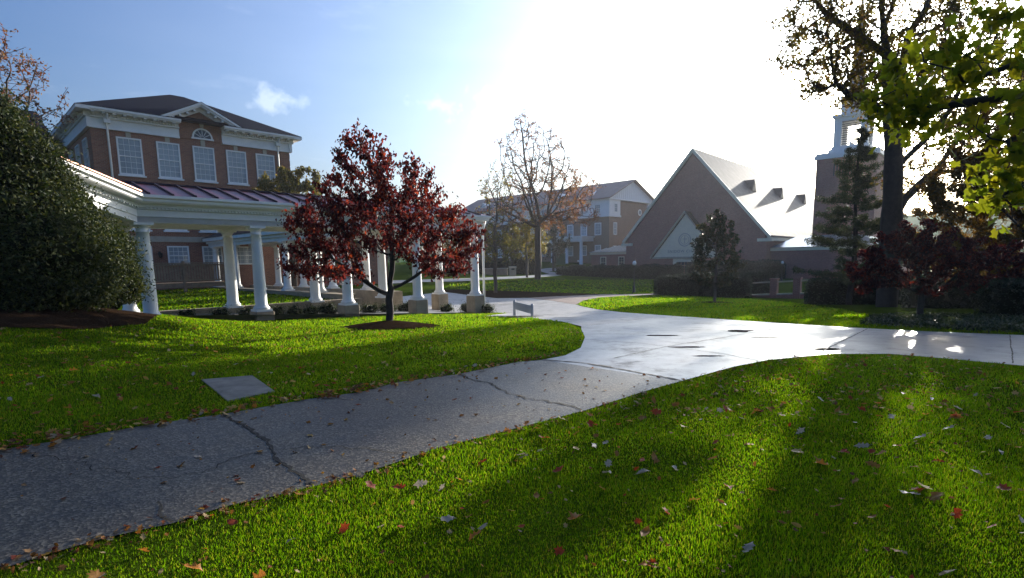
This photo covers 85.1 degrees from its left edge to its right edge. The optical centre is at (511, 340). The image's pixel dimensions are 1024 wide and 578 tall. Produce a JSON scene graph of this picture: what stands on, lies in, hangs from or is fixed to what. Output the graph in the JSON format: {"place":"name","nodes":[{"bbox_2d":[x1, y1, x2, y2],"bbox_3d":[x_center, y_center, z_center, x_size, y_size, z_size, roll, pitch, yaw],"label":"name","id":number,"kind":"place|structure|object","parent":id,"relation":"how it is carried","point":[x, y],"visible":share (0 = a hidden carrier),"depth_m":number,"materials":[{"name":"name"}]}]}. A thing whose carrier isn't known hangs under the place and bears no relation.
{"place":"outdoors","nodes":[
{"label":"outdoors","id":0,"kind":"place"},
{"bbox_2d":[120,288,331,309],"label":"courtyard lawn","id":1,"kind":"structure","parent":0,"point":[163,300],"depth_m":26.08,"materials":[{"name":"plant"}]},
{"bbox_2d":[135,261,225,291],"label":"fence","id":2,"kind":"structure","parent":1,"relation":"on","point":[183,273],"depth_m":33.07,"materials":[{"name":"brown wood"}]},
{"bbox_2d":[0,360,682,565],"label":"path","id":3,"kind":"structure","parent":0,"point":[104,490],"depth_m":5.14,"materials":[{"name":"concrete"}]},
{"bbox_2d":[393,273,558,282],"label":"path","id":4,"kind":"structure","parent":0,"point":[462,279],"depth_m":59.89,"materials":[{"name":"concrete"}]},
{"bbox_2d":[503,213,552,277],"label":"tree","id":5,"kind":"object","parent":4,"relation":"on","point":[527,234],"visible":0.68,"depth_m":65.88,"materials":[{"name":"green plant"}]},
{"bbox_2d":[0,261,1023,577],"bbox_3d":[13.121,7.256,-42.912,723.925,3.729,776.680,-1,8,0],"label":"ground","id":6,"kind":"structure","parent":0,"point":[402,271],"depth_m":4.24,"materials":[{"name":"plant"}]},
{"bbox_2d":[0,23,76,137],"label":"russet tree","id":7,"kind":"object","parent":6,"relation":"on","point":[3,55],"visible":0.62,"depth_m":29.23,"materials":[{"name":"orange plant"}]},
{"bbox_2d":[0,307,157,328],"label":"mulch bed","id":8,"kind":"object","parent":6,"relation":"on","point":[76,319],"visible":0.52,"depth_m":10.37,"materials":[{"name":"soil"}]},
{"bbox_2d":[0,82,156,312],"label":"yew bush","id":9,"kind":"object","parent":8,"relation":"on","point":[65,245],"visible":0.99,"depth_m":10.63,"materials":[{"name":"green plant"}]},
{"bbox_2d":[87,569,106,577],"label":"fallen leaf","id":10,"kind":"object","parent":6,"relation":"on","point":[95,574],"visible":1,"depth_m":3.07,"materials":[{"name":"plant"}]},
{"bbox_2d":[177,561,203,571],"bbox_3d":[-1.791,1.262,3.119,0.164,0.031,0.069,27,-3,-18],"label":"fallen leaf","id":11,"kind":"object","parent":6,"relation":"on","point":[194,565],"visible":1,"depth_m":3.13,"materials":[{"name":"plant"}]},
{"bbox_2d":[18,95,387,289],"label":"brick hall","id":12,"kind":"structure","parent":6,"relation":"on","point":[172,139],"depth_m":36.29,"materials":[{"name":"brick"}]},
{"bbox_2d":[75,144,81,163],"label":"window","id":13,"kind":"structure","parent":12,"relation":"in","point":[77,148],"depth_m":35.78,"materials":[{"name":"glass"}]},
{"bbox_2d":[82,137,90,168],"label":"window","id":14,"kind":"structure","parent":12,"relation":"in","point":[84,142],"depth_m":34.09,"materials":[{"name":"glass"}]},
{"bbox_2d":[115,132,146,177],"bbox_3d":[-23.241,-11.350,33.965,0.190,2.720,1.460,7,11,44],"label":"window","id":15,"kind":"structure","parent":12,"relation":"in","point":[129,150],"depth_m":33.99,"materials":[{"name":"glass"}]},
{"bbox_2d":[156,137,183,180],"bbox_3d":[-21.776,-11.582,35.438,0.190,2.720,1.460,7,11,44],"label":"window","id":16,"kind":"structure","parent":12,"relation":"in","point":[168,154],"depth_m":35.47,"materials":[{"name":"glass"}]},
{"bbox_2d":[163,229,188,232],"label":"window","id":17,"kind":"structure","parent":12,"relation":"in","point":[166,230],"depth_m":36.02,"materials":[{"name":"white paint"}]},
{"bbox_2d":[167,246,189,262],"bbox_3d":[-21.701,-5.501,36.321,0.120,1.250,1.250,7,11,44],"label":"window","id":18,"kind":"structure","parent":12,"relation":"in","point":[176,254],"depth_m":36.29,"materials":[{"name":"glass"}]},
{"bbox_2d":[191,124,213,140],"bbox_3d":[-20.347,-13.743,36.598,0.140,1.150,1.360,7,11,44],"label":"fan window","id":19,"kind":"structure","parent":12,"relation":"in","point":[200,133],"depth_m":36.58,"materials":[{"name":"white paint"}]},
{"bbox_2d":[192,140,218,183],"bbox_3d":[-20.334,-11.810,36.886,0.190,2.720,1.460,7,11,44],"label":"window","id":20,"kind":"structure","parent":12,"relation":"in","point":[203,157],"depth_m":36.91,"materials":[{"name":"glass"}]},
{"bbox_2d":[199,230,216,232],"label":"window","id":21,"kind":"structure","parent":12,"relation":"in","point":[201,231],"depth_m":37.34,"materials":[{"name":"white paint"}]},
{"bbox_2d":[202,246,222,263],"bbox_3d":[-20.259,-5.729,37.769,0.120,1.250,1.250,7,11,44],"label":"window","id":22,"kind":"structure","parent":12,"relation":"in","point":[207,252],"depth_m":37.61,"materials":[{"name":"glass"}]},
{"bbox_2d":[226,146,249,185],"bbox_3d":[-18.897,-12.037,38.331,0.190,2.720,1.460,7,11,44],"label":"window","id":23,"kind":"structure","parent":12,"relation":"in","point":[236,161],"depth_m":38.36,"materials":[{"name":"glass"}]},
{"bbox_2d":[237,246,251,264],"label":"window","id":24,"kind":"structure","parent":12,"relation":"in","point":[244,252],"depth_m":39.22,"materials":[{"name":"glass"}]},
{"bbox_2d":[255,149,275,185],"bbox_3d":[-17.541,-12.309,39.739,0.120,2.620,1.300,7,11,44],"label":"window","id":25,"kind":"structure","parent":12,"relation":"in","point":[264,162],"depth_m":39.68,"materials":[{"name":"glass"}]},
{"bbox_2d":[227,518,237,524],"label":"fallen leaf","id":26,"kind":"object","parent":6,"relation":"on","point":[231,521],"visible":1,"depth_m":3.67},
{"bbox_2d":[202,375,273,401],"bbox_3d":[-3.606,0.702,7.438,0.649,0.274,1.298,-8,11,-40],"label":"concrete cover","id":27,"kind":"object","parent":6,"relation":"on","point":[233,388],"visible":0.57,"depth_m":7.38,"materials":[{"name":"concrete"}]},
{"bbox_2d":[142,298,361,313],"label":"retaining wall","id":28,"kind":"structure","parent":6,"relation":"on","point":[302,304],"depth_m":22.40,"materials":[{"name":"concrete"}]},
{"bbox_2d":[252,569,266,577],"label":"fallen leaf","id":29,"kind":"object","parent":6,"relation":"on","point":[261,574],"visible":1,"depth_m":3.01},
{"bbox_2d":[62,159,491,320],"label":"covered walkway","id":30,"kind":"structure","parent":6,"relation":"on","point":[226,213],"depth_m":18.90,"materials":[{"name":"white paint"}]},
{"bbox_2d":[252,165,336,285],"bbox_3d":[-14.827,-7.510,37.884,6.035,8.502,4.572,-5,9,-26],"label":"olive tree","id":31,"kind":"object","parent":6,"relation":"on","point":[281,180],"visible":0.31,"depth_m":36.89,"materials":[{"name":"green plant"}]},
{"bbox_2d":[283,302,306,313],"bbox_3d":[-8.361,-1.230,21.530,1.078,0.671,0.954,3,9,25],"label":"shrub","id":32,"kind":"object","parent":6,"relation":"on","point":[294,309],"visible":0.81,"depth_m":21.41,"materials":[{"name":"green plant"}]},
{"bbox_2d":[202,231,402,308],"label":"covered walkway","id":33,"kind":"structure","parent":6,"relation":"on","point":[333,290],"depth_m":30.67,"materials":[{"name":"white paint"}]},
{"bbox_2d":[301,303,322,313],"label":"shrub","id":34,"kind":"object","parent":6,"relation":"on","point":[312,309],"visible":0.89,"depth_m":21.87,"materials":[{"name":"green plant"}]},
{"bbox_2d":[317,299,337,313],"bbox_3d":[-7.418,-1.335,22.485,1.130,0.656,0.948,5,10,34],"label":"shrub","id":35,"kind":"object","parent":6,"relation":"on","point":[330,308],"visible":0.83,"depth_m":22.35,"materials":[{"name":"green plant"}]},
{"bbox_2d":[337,522,349,534],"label":"fallen leaf","id":36,"kind":"object","parent":6,"relation":"on","point":[343,528],"visible":1,"depth_m":3.54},
{"bbox_2d":[365,479,375,488],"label":"fallen leaf","id":37,"kind":"object","parent":6,"relation":"on","point":[369,483],"visible":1,"depth_m":4.22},
{"bbox_2d":[341,320,440,329],"bbox_3d":[-3.340,-0.448,15.408,2.733,0.214,2.296,1,8,14],"label":"mulch ring","id":38,"kind":"object","parent":6,"relation":"on","point":[386,325],"visible":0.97,"depth_m":14.89,"materials":[{"name":"soil"}]},
{"bbox_2d":[275,118,488,320],"bbox_3d":[-3.570,-3.183,15.134,5.886,5.478,4.273,-1,8,0],"label":"dogwood tree","id":39,"kind":"object","parent":38,"relation":"on","point":[365,208],"visible":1,"depth_m":14.54,"materials":[{"name":"red plant"}]},
{"bbox_2d":[391,483,404,488],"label":"fallen leaf","id":40,"kind":"object","parent":6,"relation":"on","point":[398,486],"visible":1,"depth_m":4.17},
{"bbox_2d":[395,301,407,310],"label":"shrub","id":41,"kind":"object","parent":6,"relation":"on","point":[404,306],"visible":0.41,"depth_m":25.40,"materials":[{"name":"green plant"}]},
{"bbox_2d":[414,479,428,487],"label":"fallen leaf","id":42,"kind":"object","parent":6,"relation":"on","point":[418,483],"visible":1,"depth_m":4.23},
{"bbox_2d":[166,292,680,325],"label":"walk","id":43,"kind":"structure","parent":6,"relation":"on","point":[567,312],"depth_m":23.21,"materials":[{"name":"concrete"}]},
{"bbox_2d":[172,307,197,314],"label":"shrub","id":44,"kind":"object","parent":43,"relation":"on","point":[188,312],"visible":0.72,"depth_m":19.41,"materials":[{"name":"green plant"}]},
{"bbox_2d":[205,302,234,314],"bbox_3d":[-10.380,-1.057,19.869,0.912,0.609,0.837,-1,8,0],"label":"shrub","id":45,"kind":"object","parent":43,"relation":"on","point":[220,311],"visible":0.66,"depth_m":19.70,"materials":[{"name":"green plant"}]},
{"bbox_2d":[236,304,252,314],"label":"shrub","id":46,"kind":"object","parent":43,"relation":"on","point":[245,311],"visible":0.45,"depth_m":20.37,"materials":[{"name":"green plant"}]},
{"bbox_2d":[269,305,286,314],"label":"shrub","id":47,"kind":"object","parent":43,"relation":"on","point":[278,310],"visible":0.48,"depth_m":20.97,"materials":[{"name":"green plant"}]},
{"bbox_2d":[360,302,379,312],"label":"shrub","id":48,"kind":"object","parent":43,"relation":"on","point":[369,308],"visible":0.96,"depth_m":23.53,"materials":[{"name":"green plant"}]},
{"bbox_2d":[378,301,400,311],"bbox_3d":[-5.433,-1.544,24.300,1.091,0.707,0.947,-1,8,0],"label":"shrub","id":49,"kind":"object","parent":43,"relation":"on","point":[383,308],"visible":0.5,"depth_m":24.20,"materials":[{"name":"green plant"}]},
{"bbox_2d":[439,302,454,311],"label":"shrub","id":50,"kind":"object","parent":43,"relation":"on","point":[447,308],"visible":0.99,"depth_m":26.79,"materials":[{"name":"green plant"}]},
{"bbox_2d":[456,301,466,312],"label":"shrub","id":51,"kind":"object","parent":43,"relation":"on","point":[463,306],"visible":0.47,"depth_m":26.68,"materials":[{"name":"green plant"}]},
{"bbox_2d":[421,257,460,271],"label":"dark hedge","id":52,"kind":"object","parent":6,"relation":"on","point":[443,267],"visible":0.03,"depth_m":78.66,"materials":[{"name":"green plant"}]},
{"bbox_2d":[437,514,453,521],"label":"fallen leaf","id":53,"kind":"object","parent":6,"relation":"on","point":[448,518],"visible":1,"depth_m":3.64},
{"bbox_2d":[441,235,469,277],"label":"background tree","id":54,"kind":"object","parent":6,"relation":"on","point":[447,242],"visible":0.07,"depth_m":60.47,"materials":[{"name":"green plant"}]},
{"bbox_2d":[468,526,485,541],"bbox_3d":[-0.218,1.179,3.408,0.141,0.027,0.066,-35,20,-13],"label":"fallen leaf","id":55,"kind":"object","parent":6,"relation":"on","point":[473,534],"visible":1,"depth_m":3.41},
{"bbox_2d":[465,213,499,258],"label":"background tree","id":56,"kind":"object","parent":6,"relation":"on","point":[486,238],"visible":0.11,"depth_m":90.09,"materials":[{"name":"green plant"}]},
{"bbox_2d":[459,258,510,274],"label":"dark hedge","id":57,"kind":"object","parent":6,"relation":"on","point":[502,264],"visible":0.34,"depth_m":76.93,"materials":[{"name":"green plant"}]},
{"bbox_2d":[478,301,497,312],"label":"shrub","id":58,"kind":"object","parent":6,"relation":"on","point":[487,308],"visible":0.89,"depth_m":26.34,"materials":[{"name":"green plant"}]},
{"bbox_2d":[485,268,507,274],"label":"wall","id":59,"kind":"structure","parent":6,"relation":"on","point":[500,271],"depth_m":74.60,"materials":[{"name":"concrete"}]},
{"bbox_2d":[0,315,1023,577],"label":"leaf litter","id":60,"kind":"object","parent":6,"relation":"on","point":[110,537],"visible":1,"depth_m":5.96,"materials":[{"name":"plant"}]},
{"bbox_2d":[509,266,516,275],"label":"litter bin","id":61,"kind":"object","parent":6,"relation":"on","point":[512,270],"visible":1,"depth_m":73.05,"materials":[{"name":"stone"}]},
{"bbox_2d":[496,221,530,265],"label":"background tree","id":62,"kind":"object","parent":6,"relation":"on","point":[509,234],"visible":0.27,"depth_m":94.15,"materials":[{"name":"green plant"}]},
{"bbox_2d":[434,290,596,297],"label":"mulch bed","id":63,"kind":"object","parent":6,"relation":"on","point":[512,294],"visible":0.85,"depth_m":42.65,"materials":[{"name":"soil"}]},
{"bbox_2d":[468,160,527,292],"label":"young tree","id":64,"kind":"object","parent":63,"relation":"on","point":[506,236],"visible":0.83,"depth_m":42.40,"materials":[{"name":"green plant"}]},
{"bbox_2d":[512,255,534,274],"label":"dark hedge","id":65,"kind":"object","parent":6,"relation":"on","point":[519,263],"visible":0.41,"depth_m":81.25,"materials":[{"name":"green plant"}]},
{"bbox_2d":[513,300,533,316],"bbox_3d":[0.426,-1.129,21.709,0.113,0.762,2.502,-3,8,-15],"label":"sign","id":66,"kind":"object","parent":6,"relation":"on","point":[527,308],"visible":0.9,"depth_m":21.55,"materials":[{"name":"grey paint"}]},
{"bbox_2d":[475,108,606,278],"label":"bare tree","id":67,"kind":"object","parent":6,"relation":"on","point":[540,222],"visible":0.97,"depth_m":62.14,"materials":[{"name":"brown plant"}]},
{"bbox_2d":[532,220,571,270],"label":"background tree","id":68,"kind":"object","parent":6,"relation":"on","point":[560,249],"visible":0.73,"depth_m":90.39,"materials":[{"name":"green plant"}]},
{"bbox_2d":[460,179,653,264],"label":"residence hall","id":69,"kind":"structure","parent":6,"relation":"on","point":[621,207],"depth_m":107.41,"materials":[{"name":"brick"}]},
{"bbox_2d":[567,225,572,235],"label":"window","id":70,"kind":"structure","parent":69,"relation":"in","point":[569,227],"depth_m":109.51,"materials":[{"name":"glass"}]},
{"bbox_2d":[581,224,586,235],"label":"window","id":71,"kind":"structure","parent":69,"relation":"in","point":[583,231],"depth_m":107.19,"materials":[{"name":"glass"}]},
{"bbox_2d":[594,204,600,213],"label":"window","id":72,"kind":"structure","parent":69,"relation":"in","point":[598,206],"depth_m":104.21,"materials":[{"name":"glass"}]},
{"bbox_2d":[595,223,600,234],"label":"window","id":73,"kind":"structure","parent":69,"relation":"in","point":[597,225],"depth_m":104.88,"materials":[{"name":"glass"}]},
{"bbox_2d":[613,222,616,234],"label":"window","id":74,"kind":"structure","parent":69,"relation":"in","point":[614,223],"depth_m":104.47,"materials":[{"name":"glass"}]},
{"bbox_2d":[554,545,564,555],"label":"fallen leaf","id":75,"kind":"object","parent":6,"relation":"on","point":[559,550],"visible":1,"depth_m":3.19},
{"bbox_2d":[555,253,565,264],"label":"banner sign","id":76,"kind":"object","parent":6,"relation":"on","point":[561,260],"visible":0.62,"depth_m":94.98,"materials":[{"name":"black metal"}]},
{"bbox_2d":[567,511,581,519],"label":"fallen leaf","id":77,"kind":"object","parent":6,"relation":"on","point":[573,516],"visible":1,"depth_m":3.61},
{"bbox_2d":[556,263,684,278],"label":"clipped hedge","id":78,"kind":"object","parent":6,"relation":"on","point":[650,271],"visible":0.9,"depth_m":77.46,"materials":[{"name":"green plant"}]},
{"bbox_2d":[632,259,635,292],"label":"lamp post","id":79,"kind":"object","parent":6,"relation":"on","point":[634,265],"visible":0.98,"depth_m":48.49,"materials":[{"name":"black metal"}]},
{"bbox_2d":[640,526,649,535],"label":"fallen leaf","id":80,"kind":"object","parent":6,"relation":"on","point":[645,531],"visible":1,"depth_m":3.39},
{"bbox_2d":[651,450,659,463],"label":"fallen leaf","id":81,"kind":"object","parent":6,"relation":"on","point":[653,455],"visible":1,"depth_m":4.63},
{"bbox_2d":[650,408,660,415],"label":"fallen leaf","id":82,"kind":"object","parent":6,"relation":"on","point":[656,411],"visible":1,"depth_m":5.98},
{"bbox_2d":[652,272,713,295],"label":"clipped hedge","id":83,"kind":"object","parent":6,"relation":"on","point":[682,284],"visible":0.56,"depth_m":43.72,"materials":[{"name":"green plant"}]},
{"bbox_2d":[689,208,747,301],"bbox_3d":[12.215,-5.046,33.191,3.435,5.568,3.190,-1,8,0],"label":"young tree","id":84,"kind":"object","parent":6,"relation":"on","point":[723,239],"visible":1,"depth_m":32.87,"materials":[{"name":"green plant"}]},
{"bbox_2d":[712,272,752,297],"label":"clipped hedge","id":85,"kind":"object","parent":6,"relation":"on","point":[742,286],"visible":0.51,"depth_m":41.36,"materials":[{"name":"green plant"}]},
{"bbox_2d":[685,259,786,278],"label":"clipped hedge","id":86,"kind":"object","parent":6,"relation":"on","point":[758,264],"visible":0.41,"depth_m":72.50,"materials":[{"name":"green plant"}]},
{"bbox_2d":[742,542,755,553],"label":"fallen leaf","id":87,"kind":"object","parent":6,"relation":"on","point":[748,546],"visible":1,"depth_m":3.17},
{"bbox_2d":[589,148,909,278],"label":"chapel","id":88,"kind":"structure","parent":6,"relation":"on","point":[770,215],"depth_m":81.28,"materials":[{"name":"brick"}]},
{"bbox_2d":[618,256,624,264],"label":"window","id":89,"kind":"structure","parent":88,"relation":"in","point":[621,259],"depth_m":92.13,"materials":[{"name":"glass"}]},
{"bbox_2d":[743,268,778,293],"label":"clipped hedge","id":90,"kind":"object","parent":6,"relation":"on","point":[762,275],"visible":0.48,"depth_m":48.35,"materials":[{"name":"green plant"}]},
{"bbox_2d":[751,276,826,298],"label":"ramp wall","id":91,"kind":"structure","parent":6,"relation":"on","point":[797,293],"depth_m":41.35,"materials":[{"name":"brick"}]},
{"bbox_2d":[812,1,883,246],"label":"bell tower","id":92,"kind":"structure","parent":6,"relation":"on","point":[827,182],"depth_m":84.04,"materials":[{"name":"brick"}]},
{"bbox_2d":[791,126,911,304],"bbox_3d":[16.901,-5.998,27.322,5.728,8.702,5.507,-1,8,0],"label":"pine tree","id":93,"kind":"object","parent":6,"relation":"on","point":[854,240],"visible":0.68,"depth_m":27.06,"materials":[{"name":"green plant"}]},
{"bbox_2d":[803,276,903,304],"bbox_3d":[17.949,-2.645,29.259,4.827,1.892,2.728,2,9,20],"label":"dark hedge","id":94,"kind":"object","parent":6,"relation":"on","point":[821,291],"visible":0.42,"depth_m":28.63,"materials":[{"name":"green plant"}]},
{"bbox_2d":[854,442,871,447],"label":"fallen leaf","id":95,"kind":"object","parent":6,"relation":"on","point":[862,445],"visible":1,"depth_m":4.79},
{"bbox_2d":[866,460,879,467],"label":"fallen leaf","id":96,"kind":"object","parent":6,"relation":"on","point":[871,463],"visible":1,"depth_m":4.38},
{"bbox_2d":[758,0,1023,306],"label":"shade tree","id":97,"kind":"object","parent":6,"relation":"on","point":[894,197],"visible":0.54,"depth_m":23.33,"materials":[{"name":"green plant"}]},
{"bbox_2d":[843,218,1023,313],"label":"maroon maple","id":98,"kind":"object","parent":6,"relation":"on","point":[922,248],"visible":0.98,"depth_m":15.47,"materials":[{"name":"red plant"}]},
{"bbox_2d":[926,490,943,502],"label":"fallen leaf","id":99,"kind":"object","parent":6,"relation":"on","point":[935,496],"visible":0.99,"depth_m":3.78,"materials":[{"name":"plant"}]},
{"bbox_2d":[853,0,1023,238],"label":"maple tree","id":100,"kind":"object","parent":6,"relation":"on","point":[964,73],"visible":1,"depth_m":5.69,"materials":[{"name":"green plant"}]},
{"bbox_2d":[860,311,1023,332],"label":"ground cover","id":101,"kind":"object","parent":6,"relation":"on","point":[963,320],"visible":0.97,"depth_m":13.48,"materials":[{"name":"green plant"}]},
{"bbox_2d":[900,267,1011,308],"bbox_3d":[19.775,-2.126,23.221,6.124,1.975,2.827,1,8,15],"label":"dark hedge","id":102,"kind":"object","parent":6,"relation":"on","point":[955,297],"visible":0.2,"depth_m":22.73,"materials":[{"name":"green plant"}]},
{"bbox_2d":[950,506,962,519],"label":"fallen leaf","id":103,"kind":"object","parent":6,"relation":"on","point":[957,512],"visible":1,"depth_m":3.52,"materials":[{"name":"plant"}]},
{"bbox_2d":[910,99,1023,289],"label":"golden tree","id":104,"kind":"object","parent":6,"relation":"on","point":[933,188],"visible":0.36,"depth_m":20.00,"materials":[{"name":"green plant"}]},
{"bbox_2d":[972,277,1023,316],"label":"clipped hedge","id":105,"kind":"object","parent":6,"relation":"on","point":[998,296],"visible":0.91,"depth_m":14.90,"materials":[{"name":"green plant"}]},
{"bbox_2d":[996,483,1012,489],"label":"fallen leaf","id":106,"kind":"object","parent":6,"relation":"on","point":[1003,487],"visible":1,"depth_m":3.89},
{"bbox_2d":[0,0,1023,251],"label":"sky","id":107,"kind":"structure","parent":0,"point":[629,87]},
{"bbox_2d":[541,268,556,274],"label":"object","id":108,"kind":"structure","parent":0,"point":[545,270],"depth_m":91.76,"materials":[{"name":"metal"}]},
{"bbox_2d":[532,294,654,304],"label":"brick paving","id":109,"kind":"structure","parent":0,"point":[576,299],"depth_m":39.02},
{"bbox_2d":[388,212,1022,262],"bbox_3d":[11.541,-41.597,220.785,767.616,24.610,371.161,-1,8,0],"label":"hill","id":110,"kind":"structure","parent":0,"point":[914,220],"depth_m":217.95,"materials":[{"name":"plant"}]},
{"bbox_2d":[387,213,1023,262],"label":"distant woods","id":111,"kind":"object","parent":110,"relation":"on","point":[968,231],"visible":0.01,"depth_m":126.39,"materials":[{"name":"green plant"}]},
{"bbox_2d":[542,317,1023,380],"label":"pavement","id":112,"kind":"structure","parent":0,"point":[631,347],"depth_m":10.51,"materials":[{"name":"concrete"}]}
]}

